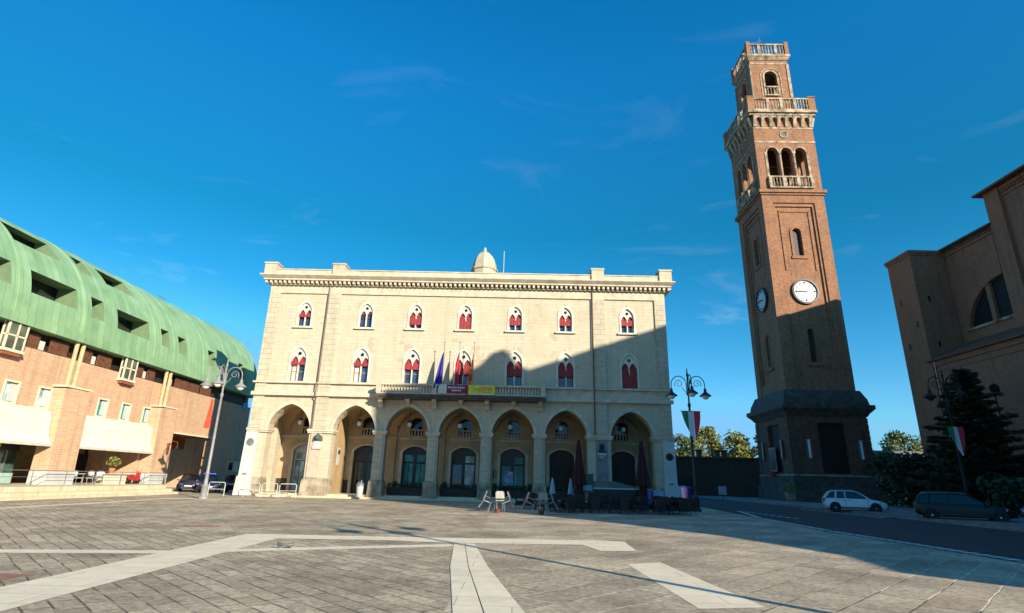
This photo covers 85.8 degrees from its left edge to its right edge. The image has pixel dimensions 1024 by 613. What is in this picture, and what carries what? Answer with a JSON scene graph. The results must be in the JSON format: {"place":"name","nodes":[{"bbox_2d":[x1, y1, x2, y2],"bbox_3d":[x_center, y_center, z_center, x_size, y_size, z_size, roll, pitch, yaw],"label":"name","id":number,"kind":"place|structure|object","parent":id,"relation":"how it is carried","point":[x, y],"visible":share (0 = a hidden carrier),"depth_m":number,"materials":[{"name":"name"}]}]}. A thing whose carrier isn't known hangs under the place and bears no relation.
{"place":"outdoors","nodes":[
{"label":"outdoors","id":0,"kind":"place"},
{"bbox_2d":[0,217,256,488],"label":"arcade building","id":1,"kind":"structure","parent":0,"point":[99,367],"depth_m":42.81,"materials":[{"name":"orange brick"}]},
{"bbox_2d":[0,379,21,403],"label":"window","id":2,"kind":"structure","parent":1,"relation":"in","point":[11,388],"depth_m":34.88,"materials":[{"name":"white glass"}]},
{"bbox_2d":[0,320,29,356],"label":"bay window","id":3,"kind":"structure","parent":1,"relation":"in","point":[13,336],"depth_m":34.51,"materials":[{"name":"white glass"}]},
{"bbox_2d":[34,386,52,408],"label":"window","id":4,"kind":"structure","parent":1,"relation":"in","point":[44,393],"depth_m":37.33,"materials":[{"name":"white glass"}]},
{"bbox_2d":[73,454,88,481],"bbox_3d":[-35.871,13.159,44.905,0.090,2.200,2.800,1,-18,1],"label":"shop door","id":5,"kind":"structure","parent":1,"relation":"in","point":[81,462],"depth_m":45.71,"materials":[{"name":"black glass"}]},
{"bbox_2d":[94,397,109,417],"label":"window","id":6,"kind":"structure","parent":1,"relation":"in","point":[102,405],"depth_m":42.59,"materials":[{"name":"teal glass"}]},
{"bbox_2d":[118,402,131,421],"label":"window","id":7,"kind":"structure","parent":1,"relation":"in","point":[125,411],"depth_m":45.18,"materials":[{"name":"white glass"}]},
{"bbox_2d":[117,357,138,384],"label":"bay window","id":8,"kind":"structure","parent":1,"relation":"in","point":[128,367],"depth_m":44.68,"materials":[{"name":"white glass"}]},
{"bbox_2d":[140,406,150,424],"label":"window","id":9,"kind":"structure","parent":1,"relation":"in","point":[146,410],"depth_m":47.63,"materials":[{"name":"white glass"}]},
{"bbox_2d":[227,461,238,471],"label":"window","id":10,"kind":"structure","parent":1,"relation":"in","point":[232,465],"depth_m":62.34,"materials":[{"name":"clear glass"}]},
{"bbox_2d":[0,487,1023,612],"bbox_3d":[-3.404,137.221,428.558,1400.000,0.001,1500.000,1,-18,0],"label":"plaza ground","id":11,"kind":"structure","parent":0,"point":[773,566],"depth_m":12.00,"materials":[{"name":"stone"}]},
{"bbox_2d":[0,573,33,579],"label":"red paving slab","id":12,"kind":"structure","parent":11,"relation":"on","point":[4,576],"depth_m":8.86,"materials":[{"name":"stone"}]},
{"bbox_2d":[0,482,178,500],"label":"raised forecourt","id":13,"kind":"structure","parent":11,"relation":"on","point":[15,491],"depth_m":34.86,"materials":[{"name":"beige stone"}]},
{"bbox_2d":[0,469,165,484],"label":"handrail","id":14,"kind":"object","parent":13,"relation":"on","point":[95,477],"visible":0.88,"depth_m":39.39,"materials":[{"name":"grey metal"}]},
{"bbox_2d":[95,473,127,483],"bbox_3d":[-30.858,13.285,42.424,0.720,0.780,2.520,1,-18,1],"label":"counter","id":15,"kind":"object","parent":13,"relation":"on","point":[110,480],"visible":0.75,"depth_m":42.06,"materials":[{"name":"white ceramic"}]},
{"bbox_2d":[106,456,121,473],"bbox_3d":[-30.831,12.225,42.553,1.058,1.320,1.031,1,-18,1],"label":"potted plant","id":16,"kind":"object","parent":15,"relation":"on","point":[115,461],"visible":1,"depth_m":42.41,"materials":[{"name":"green plant"}]},
{"bbox_2d":[126,470,141,483],"bbox_3d":[-30.939,13.967,45.077,0.572,1.076,1.650,1,-18,1],"label":"scooter","id":17,"kind":"object","parent":13,"relation":"on","point":[133,477],"visible":0.96,"depth_m":44.88,"materials":[{"name":"red paint"}]},
{"bbox_2d":[0,534,276,610],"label":"paving band","id":18,"kind":"object","parent":11,"relation":"on","point":[24,593],"visible":1,"depth_m":9.31,"materials":[{"name":"stone"}]},
{"bbox_2d":[0,498,284,508],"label":"paving band","id":19,"kind":"object","parent":11,"relation":"on","point":[123,501],"visible":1,"depth_m":31.03,"materials":[{"name":"stone"}]},
{"bbox_2d":[198,359,246,498],"bbox_3d":[-20.523,8.175,37.814,3.100,9.550,1.950,4,-18,-8],"label":"street lamp","id":20,"kind":"object","parent":19,"relation":"on","point":[218,382],"visible":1,"depth_m":38.38,"materials":[{"name":"metal"}]},
{"bbox_2d":[203,400,218,428],"bbox_3d":[-21.011,7.510,38.432,0.098,1.967,0.720,-12,-22,36],"label":"hanging flag","id":21,"kind":"object","parent":20,"relation":"hanging from","point":[207,423],"visible":1,"depth_m":38.29,"materials":[{"name":"fabric"}]},
{"bbox_2d":[175,474,200,491],"bbox_3d":[-29.712,16.273,50.837,2.040,1.540,4.145,9,-19,-23],"label":"parked car","id":22,"kind":"object","parent":11,"relation":"on","point":[187,481],"visible":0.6,"depth_m":49.51,"materials":[{"name":"blue paint"}]},
{"bbox_2d":[194,473,221,492],"bbox_3d":[-27.097,15.737,49.139,2.040,1.660,4.145,11,-20,-28],"label":"parked car","id":23,"kind":"object","parent":11,"relation":"on","point":[212,479],"visible":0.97,"depth_m":48.10,"materials":[{"name":"blue paint"}]},
{"bbox_2d":[0,544,453,552],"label":"paving band","id":24,"kind":"object","parent":11,"relation":"on","point":[159,551],"visible":1,"depth_m":12.25,"materials":[{"name":"stone"}]},
{"bbox_2d":[223,475,237,491],"bbox_3d":[-24.612,16.399,50.837,4.645,1.540,2.040,-10,-21,33],"label":"parked car","id":25,"kind":"object","parent":11,"relation":"on","point":[229,480],"visible":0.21,"depth_m":50.82,"materials":[{"name":"blue paint"}]},
{"bbox_2d":[356,480,363,496],"bbox_3d":[-11.806,14.220,42.724,0.620,1.400,0.640,1,-18,0],"label":"litter bin","id":26,"kind":"object","parent":11,"relation":"on","point":[359,488],"visible":0.97,"depth_m":42.53,"materials":[{"name":"white plastic"}]},
{"bbox_2d":[252,534,635,550],"bbox_3d":[-2.161,6.467,15.165,11.000,0.001,2.650,1,-18,0],"label":"paving band","id":27,"kind":"object","parent":11,"relation":"on","point":[610,545],"visible":1,"depth_m":15.51,"materials":[{"name":"stone"}]},
{"bbox_2d":[232,247,680,502],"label":"town hall","id":28,"kind":"structure","parent":11,"relation":"on","point":[583,358],"depth_m":47.45,"materials":[{"name":"stone"}]},
{"bbox_2d":[286,343,307,380],"bbox_3d":[-18.208,4.798,46.990,1.940,3.510,0.560,1,-18,1],"label":"window","id":29,"kind":"structure","parent":28,"relation":"in","point":[299,362],"depth_m":47.01,"materials":[{"name":"white stone"}]},
{"bbox_2d":[290,444,307,491],"bbox_3d":[-18.383,14.344,49.005,2.200,4.080,0.080,1,-18,1],"label":"door","id":30,"kind":"structure","parent":28,"relation":"in","point":[301,452],"depth_m":48.98,"materials":[{"name":"grey glass"}]},
{"bbox_2d":[293,298,313,327],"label":"window","id":31,"kind":"structure","parent":28,"relation":"in","point":[305,316],"depth_m":48.33,"materials":[{"name":"white stone"}]},
{"bbox_2d":[350,344,370,382],"bbox_3d":[-12.838,4.911,46.924,1.940,3.510,0.560,1,-18,1],"label":"window","id":32,"kind":"structure","parent":28,"relation":"in","point":[362,361],"depth_m":46.95,"materials":[{"name":"white stone"}]},
{"bbox_2d":[351,446,372,492],"bbox_3d":[-13.013,14.456,48.939,2.200,4.080,0.080,1,-18,1],"label":"door","id":33,"kind":"structure","parent":28,"relation":"in","point":[364,454],"depth_m":48.96,"materials":[{"name":"black paint"}]},
{"bbox_2d":[354,300,374,329],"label":"window","id":34,"kind":"structure","parent":28,"relation":"in","point":[366,317],"depth_m":48.31,"materials":[{"name":"white stone"}]},
{"bbox_2d":[362,417,374,435],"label":"mezzanine window","id":35,"kind":"structure","parent":28,"relation":"in","point":[369,426],"depth_m":50.15,"materials":[{"name":"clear glass"}]},
{"bbox_2d":[385,482,422,495],"bbox_3d":[-8.712,14.963,45.197,3.502,1.060,0.692,1,-18,1],"label":"planter","id":36,"kind":"object","parent":28,"relation":"on","point":[399,489],"visible":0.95,"depth_m":44.95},
{"bbox_2d":[401,345,421,382],"bbox_3d":[-8.489,5.001,46.870,1.940,3.510,0.560,1,-18,1],"label":"window","id":37,"kind":"structure","parent":28,"relation":"in","point":[411,373],"depth_m":46.87,"materials":[{"name":"white stone"}]},
{"bbox_2d":[401,447,426,487],"bbox_3d":[-8.663,14.547,48.885,2.200,4.080,0.080,1,-18,1],"label":"door","id":38,"kind":"structure","parent":28,"relation":"in","point":[412,455],"depth_m":48.97,"materials":[{"name":"black paint"}]},
{"bbox_2d":[404,300,424,330],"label":"window","id":39,"kind":"structure","parent":28,"relation":"in","point":[416,316],"depth_m":48.15,"materials":[{"name":"white stone"}]},
{"bbox_2d":[410,418,423,436],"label":"mezzanine window","id":40,"kind":"structure","parent":28,"relation":"in","point":[417,424],"depth_m":50.10,"materials":[{"name":"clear glass"}]},
{"bbox_2d":[433,342,445,387],"bbox_3d":[-6.017,5.025,45.537,0.805,4.501,0.312,1,-18,1],"label":"flag","id":41,"kind":"object","parent":28,"relation":"on","point":[439,378],"visible":1,"depth_m":45.39,"materials":[{"name":"blue fabric"}]},
{"bbox_2d":[451,342,460,393],"bbox_3d":[-4.674,5.053,45.522,0.698,4.501,0.306,1,-18,1],"label":"flag","id":42,"kind":"object","parent":28,"relation":"on","point":[455,376],"visible":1,"depth_m":45.40,"materials":[{"name":"fabric"}]},
{"bbox_2d":[446,385,467,392],"bbox_3d":[-4.453,6.720,44.840,1.750,0.709,0.071,1,-18,1],"label":"banner","id":43,"kind":"object","parent":28,"relation":"attached to","point":[457,388],"visible":1,"depth_m":44.84,"materials":[{"name":"purple fabric"}]},
{"bbox_2d":[439,483,477,496],"bbox_3d":[-4.363,15.054,45.143,3.502,1.060,0.692,1,-18,1],"label":"planter","id":44,"kind":"object","parent":28,"relation":"on","point":[461,491],"visible":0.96,"depth_m":44.89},
{"bbox_2d":[453,346,471,384],"bbox_3d":[-4.139,5.092,46.816,1.940,3.510,0.560,1,-18,1],"label":"window","id":45,"kind":"structure","parent":28,"relation":"in","point":[465,360],"depth_m":46.84,"materials":[{"name":"white stone"}]},
{"bbox_2d":[450,448,475,488],"bbox_3d":[-4.314,14.638,48.831,2.200,4.080,0.080,1,-18,1],"label":"door","id":46,"kind":"structure","parent":28,"relation":"in","point":[463,456],"depth_m":48.89,"materials":[{"name":"black paint"}]},
{"bbox_2d":[458,420,471,437],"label":"mezzanine window","id":47,"kind":"structure","parent":28,"relation":"in","point":[464,432],"depth_m":50.05,"materials":[{"name":"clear glass"}]},
{"bbox_2d":[455,301,474,331],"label":"window","id":48,"kind":"structure","parent":28,"relation":"in","point":[465,322],"depth_m":48.04,"materials":[{"name":"white stone"}]},
{"bbox_2d":[465,342,474,394],"bbox_3d":[-3.433,5.087,45.503,0.635,4.519,0.309,1,-18,1],"label":"flag","id":49,"kind":"object","parent":28,"relation":"on","point":[470,380],"visible":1,"depth_m":45.37,"materials":[{"name":"red fabric"}]},
{"bbox_2d":[468,385,494,394],"bbox_3d":[-2.470,6.809,44.800,2.180,0.809,0.071,1,-18,1],"label":"banner","id":50,"kind":"object","parent":28,"relation":"attached to","point":[480,390],"visible":1,"depth_m":44.80,"materials":[{"name":"yellow fabric"}]},
{"bbox_2d":[492,485,531,498],"bbox_3d":[-0.013,15.145,45.089,3.502,1.060,0.692,1,-18,1],"label":"planter","id":51,"kind":"object","parent":28,"relation":"on","point":[521,492],"visible":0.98,"depth_m":44.88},
{"bbox_2d":[500,449,524,489],"bbox_3d":[0.035,14.728,48.777,2.200,4.080,0.080,1,-18,1],"label":"door","id":52,"kind":"structure","parent":28,"relation":"in","point":[512,457],"depth_m":48.92,"materials":[{"name":"black paint"}]},
{"bbox_2d":[507,421,519,438],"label":"mezzanine window","id":53,"kind":"structure","parent":28,"relation":"in","point":[514,433],"depth_m":49.97,"materials":[{"name":"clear glass"}]},
{"bbox_2d":[505,348,523,385],"bbox_3d":[0.210,5.183,46.762,1.940,3.510,0.560,1,-18,1],"label":"window","id":54,"kind":"structure","parent":28,"relation":"in","point":[514,366],"depth_m":46.73,"materials":[{"name":"white stone"}]},
{"bbox_2d":[505,303,524,332],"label":"window","id":55,"kind":"structure","parent":28,"relation":"in","point":[515,321],"depth_m":48.05,"materials":[{"name":"white stone"}]},
{"bbox_2d":[549,450,573,491],"bbox_3d":[4.385,14.818,48.718,2.200,4.080,0.090,1,-18,1],"label":"door","id":56,"kind":"structure","parent":28,"relation":"in","point":[564,459],"depth_m":48.84,"materials":[{"name":"wood"}]},
{"bbox_2d":[555,422,567,439],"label":"mezzanine window","id":57,"kind":"structure","parent":28,"relation":"in","point":[559,435],"depth_m":49.92,"materials":[{"name":"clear glass"}]},
{"bbox_2d":[546,486,584,499],"bbox_3d":[4.336,15.236,45.035,3.502,1.060,0.692,1,-18,1],"label":"planter","id":58,"kind":"object","parent":28,"relation":"on","point":[558,491],"visible":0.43,"depth_m":44.91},
{"bbox_2d":[556,303,575,333],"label":"window","id":59,"kind":"structure","parent":28,"relation":"in","point":[565,319],"depth_m":47.99,"materials":[{"name":"white stone"}]},
{"bbox_2d":[556,348,577,387],"bbox_3d":[4.559,5.274,46.708,1.940,3.510,0.560,1,-18,1],"label":"window","id":60,"kind":"structure","parent":28,"relation":"in","point":[565,366],"depth_m":46.68,"materials":[{"name":"red stone"}]},
{"bbox_2d":[615,423,627,441],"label":"mezzanine window","id":61,"kind":"structure","parent":28,"relation":"in","point":[620,436],"depth_m":49.81,"materials":[{"name":"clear glass"}]},
{"bbox_2d":[611,452,634,486],"bbox_3d":[9.755,14.930,48.652,2.200,4.080,0.090,1,-18,1],"label":"door","id":62,"kind":"structure","parent":28,"relation":"in","point":[621,461],"depth_m":48.81,"materials":[{"name":"wood"}]},
{"bbox_2d":[618,305,638,334],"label":"window","id":63,"kind":"structure","parent":28,"relation":"in","point":[627,325],"depth_m":47.95,"materials":[{"name":"white stone"}]},
{"bbox_2d":[619,350,639,388],"bbox_3d":[9.929,5.386,46.642,1.940,3.510,0.560,1,-18,1],"label":"window","id":64,"kind":"structure","parent":28,"relation":"in","point":[629,371],"depth_m":46.55,"materials":[{"name":"red stone"}]},
{"bbox_2d":[450,543,482,612],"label":"paving band","id":65,"kind":"object","parent":11,"relation":"on","point":[465,599],"visible":1,"depth_m":8.91,"materials":[{"name":"stone"}]},
{"bbox_2d":[465,543,524,612],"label":"paving band","id":66,"kind":"object","parent":11,"relation":"on","point":[495,596],"visible":1,"depth_m":8.75,"materials":[{"name":"stone"}]},
{"bbox_2d":[494,491,504,511],"bbox_3d":[-0.690,10.479,29.610,0.528,0.942,0.588,6,-35,-14],"label":"cafe chair","id":67,"kind":"object","parent":11,"relation":"on","point":[499,494],"visible":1,"depth_m":29.56,"materials":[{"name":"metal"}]},
{"bbox_2d":[537,492,548,512],"bbox_3d":[1.613,10.386,29.133,0.528,0.942,0.588,6,-35,-14],"label":"cafe chair","id":68,"kind":"object","parent":11,"relation":"on","point":[543,495],"visible":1,"depth_m":29.09,"materials":[{"name":"metal"}]},
{"bbox_2d":[565,495,575,512],"bbox_3d":[3.287,11.101,30.914,0.528,0.942,0.588,6,-18,-14],"label":"cafe chair","id":69,"kind":"object","parent":11,"relation":"on","point":[571,504],"visible":1,"depth_m":30.73,"materials":[{"name":"black paint"}]},
{"bbox_2d":[572,439,585,494],"bbox_3d":[4.427,11.047,36.397,0.902,4.400,0.902,-6,-19,21],"label":"closed parasol","id":70,"kind":"object","parent":11,"relation":"on","point":[578,480],"visible":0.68,"depth_m":36.23,"materials":[{"name":"red fabric"}]},
{"bbox_2d":[583,473,593,492],"bbox_3d":[4.999,12.206,36.450,0.800,2.250,0.070,1,-18,0],"label":"menu board","id":71,"kind":"object","parent":11,"relation":"on","point":[588,487],"visible":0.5,"depth_m":36.52,"materials":[{"name":"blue fabric"}]},
{"bbox_2d":[591,496,599,513],"bbox_3d":[4.704,11.164,31.003,0.528,0.942,0.588,-2,-18,10],"label":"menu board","id":72,"kind":"object","parent":11,"relation":"on","point":[595,502],"visible":0.98,"depth_m":30.80,"materials":[{"name":"black paint"}]},
{"bbox_2d":[588,481,638,508],"bbox_3d":[6.936,12.727,37.118,3.700,1.750,0.950,1,-18,0],"label":"serving counter","id":73,"kind":"object","parent":11,"relation":"on","point":[602,488],"visible":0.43,"depth_m":36.84,"materials":[{"name":"black paint"}]},
{"bbox_2d":[620,497,629,513],"bbox_3d":[6.369,11.238,31.107,0.528,0.942,0.588,-3,-18,13],"label":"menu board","id":74,"kind":"object","parent":11,"relation":"on","point":[624,503],"visible":0.97,"depth_m":30.91,"materials":[{"name":"black paint"}]},
{"bbox_2d":[630,497,641,511],"bbox_3d":[7.148,11.478,31.806,0.588,0.942,0.528,4,-18,-10],"label":"cafe chair","id":75,"kind":"object","parent":11,"relation":"on","point":[636,507],"visible":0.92,"depth_m":31.61,"materials":[{"name":"black paint"}]},
{"bbox_2d":[635,440,650,510],"bbox_3d":[8.675,11.189,36.595,0.947,4.450,0.947,-6,-19,21],"label":"closed parasol","id":76,"kind":"object","parent":11,"relation":"on","point":[642,483],"visible":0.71,"depth_m":36.40,"materials":[{"name":"red fabric"}]},
{"bbox_2d":[654,497,666,514],"bbox_3d":[8.396,11.316,31.196,0.528,0.942,0.588,3,-18,-6],"label":"cafe chair","id":77,"kind":"object","parent":11,"relation":"on","point":[661,504],"visible":1,"depth_m":31.00,"materials":[{"name":"black paint"}]},
{"bbox_2d":[664,497,676,514],"bbox_3d":[9.104,11.496,31.708,0.588,0.942,0.528,7,-18,-16],"label":"cafe chair","id":78,"kind":"object","parent":11,"relation":"on","point":[671,508],"visible":0.87,"depth_m":31.50,"materials":[{"name":"black paint"}]},
{"bbox_2d":[678,498,690,515],"bbox_3d":[9.780,11.376,31.274,0.528,0.942,0.588,3,-18,-5],"label":"cafe chair","id":79,"kind":"object","parent":11,"relation":"on","point":[685,504],"visible":0.98,"depth_m":31.08,"materials":[{"name":"black paint"}]},
{"bbox_2d":[666,368,710,511],"bbox_3d":[12.210,8.744,37.048,3.100,9.550,1.950,0,-18,5],"label":"street lamp","id":80,"kind":"object","parent":11,"relation":"on","point":[690,391],"visible":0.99,"depth_m":37.54,"materials":[{"name":"metal"}]},
{"bbox_2d":[682,411,700,438],"bbox_3d":[12.283,8.081,37.635,1.410,1.872,0.095,1,-18,0],"label":"pennant flag","id":81,"kind":"object","parent":80,"relation":"attached to","point":[691,420],"visible":1,"depth_m":37.70,"materials":[{"name":"fabric"}]},
{"bbox_2d":[673,432,711,456],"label":"broadleaf tree","id":82,"kind":"object","parent":11,"relation":"on","point":[685,442],"visible":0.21,"depth_m":123.73,"materials":[{"name":"green plant"}]},
{"bbox_2d":[628,562,763,608],"bbox_3d":[2.948,4.946,9.944,1.042,0.001,4.636,3,-18,-4],"label":"paving band","id":83,"kind":"object","parent":11,"relation":"on","point":[697,592],"visible":1,"depth_m":9.16,"materials":[{"name":"stone"}]},
{"bbox_2d":[694,426,732,456],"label":"broadleaf tree","id":84,"kind":"object","parent":11,"relation":"on","point":[710,433],"visible":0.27,"depth_m":126.89,"materials":[{"name":"green plant"}]},
{"bbox_2d":[675,449,760,497],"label":"garden wall","id":85,"kind":"structure","parent":11,"relation":"on","point":[737,476],"depth_m":88.25,"materials":[{"name":"brick"}]},
{"bbox_2d":[707,429,757,457],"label":"broadleaf tree","id":86,"kind":"object","parent":11,"relation":"on","point":[739,443],"visible":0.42,"depth_m":125.41,"materials":[{"name":"green plant"}]},
{"bbox_2d":[878,430,921,450],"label":"broadleaf tree","id":87,"kind":"object","parent":11,"relation":"on","point":[893,441],"visible":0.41,"depth_m":116.30,"materials":[{"name":"green plant"}]},
{"bbox_2d":[904,435,922,451],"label":"broadleaf tree","id":88,"kind":"object","parent":11,"relation":"on","point":[918,449],"visible":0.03,"depth_m":117.67,"materials":[{"name":"green plant"}]},
{"bbox_2d":[871,451,969,506],"bbox_3d":[40.042,16.939,53.581,8.272,5.394,2.972,1,-18,0],"label":"hedge","id":89,"kind":"object","parent":11,"relation":"on","point":[894,469],"visible":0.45,"depth_m":53.02,"materials":[{"name":"green plant"}]},
{"bbox_2d":[976,476,1023,515],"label":"hedge","id":90,"kind":"object","parent":11,"relation":"on","point":[1006,492],"visible":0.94,"depth_m":37.91,"materials":[{"name":"plant"}]},
{"bbox_2d":[0,0,1023,457],"label":"sky","id":91,"kind":"structure","parent":0,"point":[177,149],"materials":[{"name":"blue"}]},
{"bbox_2d":[723,40,887,504],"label":"bell tower","id":92,"kind":"structure","parent":0,"point":[805,384],"depth_m":75.40,"materials":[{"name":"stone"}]},
{"bbox_2d":[768,447,777,471],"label":"memorial plaque","id":93,"kind":"object","parent":92,"relation":"attached to","point":[773,459],"visible":1,"depth_m":71.85,"materials":[{"name":"stone"}]},
{"bbox_2d":[770,425,783,472],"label":"base door","id":94,"kind":"structure","parent":92,"relation":"in","point":[774,431],"depth_m":71.92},
{"bbox_2d":[805,439,813,457],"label":"wall flag","id":95,"kind":"object","parent":92,"relation":"attached to","point":[809,448],"depth_m":67.13,"materials":[{"name":"multicoloured fabric"}]},
{"bbox_2d":[817,423,849,473],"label":"base door","id":96,"kind":"structure","parent":92,"relation":"in","point":[831,435],"depth_m":67.65,"materials":[{"name":"wood"}]},
{"bbox_2d":[857,440,866,459],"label":"wall flag","id":97,"kind":"object","parent":92,"relation":"attached to","point":[862,451],"depth_m":66.99,"materials":[{"name":"multicoloured fabric"}]},
{"bbox_2d":[692,497,1023,562],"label":"road","id":98,"kind":"structure","parent":0,"point":[1007,543],"depth_m":24.91,"materials":[{"name":"grey asphalt"}]},
{"bbox_2d":[679,486,691,499],"bbox_3d":[17.633,19.068,55.990,1.200,1.550,0.940,1,-18,0],"label":"recycling container","id":99,"kind":"object","parent":98,"relation":"on","point":[685,491],"visible":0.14,"depth_m":55.65,"materials":[{"name":"plastic"}]},
{"bbox_2d":[821,489,888,511],"bbox_3d":[25.648,14.601,41.312,4.145,1.602,2.040,-6,-19,23],"label":"parked car","id":100,"kind":"object","parent":98,"relation":"on","point":[836,500],"visible":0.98,"depth_m":40.78,"materials":[{"name":"white paint"}]},
{"bbox_2d":[702,509,1023,561],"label":"road markings","id":101,"kind":"object","parent":98,"relation":"on","point":[889,539],"visible":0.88,"depth_m":20.47,"materials":[{"name":"paint"}]},
{"bbox_2d":[913,492,1018,521],"bbox_3d":[26.320,11.722,32.159,4.645,1.602,2.040,-9,-20,30],"label":"parked car","id":102,"kind":"object","parent":98,"relation":"on","point":[933,505],"visible":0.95,"depth_m":31.72,"materials":[{"name":"black paint"}]},
{"bbox_2d":[692,495,1023,530],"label":"sidewalk","id":103,"kind":"structure","parent":0,"point":[908,512],"depth_m":37.94,"materials":[{"name":"grey concrete"}]},
{"bbox_2d":[783,482,795,501],"bbox_3d":[30.970,20.658,61.348,1.451,2.120,1.480,17,-23,-41],"label":"planter","id":104,"kind":"object","parent":103,"relation":"on","point":[790,495],"visible":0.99,"depth_m":61.09,"materials":[{"name":"stone"}]},
{"bbox_2d":[923,369,969,495],"bbox_3d":[29.423,8.673,35.903,3.100,9.550,1.950,2,-18,-3],"label":"street lamp","id":105,"kind":"object","parent":103,"relation":"on","point":[961,395],"visible":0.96,"depth_m":36.94,"materials":[{"name":"metal"}]},
{"bbox_2d":[946,426,964,455],"bbox_3d":[29.340,8.843,36.217,1.160,1.872,0.095,1,-18,0],"label":"pennant flag","id":106,"kind":"object","parent":105,"relation":"attached to","point":[957,434],"visible":1,"depth_m":36.29,"materials":[{"name":"fabric"}]},
{"bbox_2d":[899,366,1023,502],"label":"conifer tree","id":107,"kind":"object","parent":103,"relation":"on","point":[988,458],"visible":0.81,"depth_m":44.82,"materials":[{"name":"green plant"}]},
{"bbox_2d":[989,383,1011,462],"bbox_3d":[39.933,11.268,44.309,0.840,10.170,0.210,1,-18,0],"label":"traffic mirror","id":108,"kind":"object","parent":103,"relation":"on","point":[993,387],"visible":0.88,"depth_m":45.59,"materials":[{"name":"black paint"}]},
{"bbox_2d":[873,450,922,498],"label":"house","id":109,"kind":"structure","parent":0,"point":[876,451],"depth_m":92.03,"materials":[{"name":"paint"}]},
{"bbox_2d":[884,164,1023,502],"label":"church","id":110,"kind":"structure","parent":0,"point":[959,303],"depth_m":57.48,"materials":[{"name":"brick"}]},
{"bbox_2d":[966,275,1013,331],"bbox_3d":[48.999,-0.412,56.623,0.750,4.650,6.100,1,-18,1],"label":"lunette window","id":111,"kind":"structure","parent":110,"relation":"in","point":[994,305],"depth_m":56.00,"materials":[{"name":"grey glass"}]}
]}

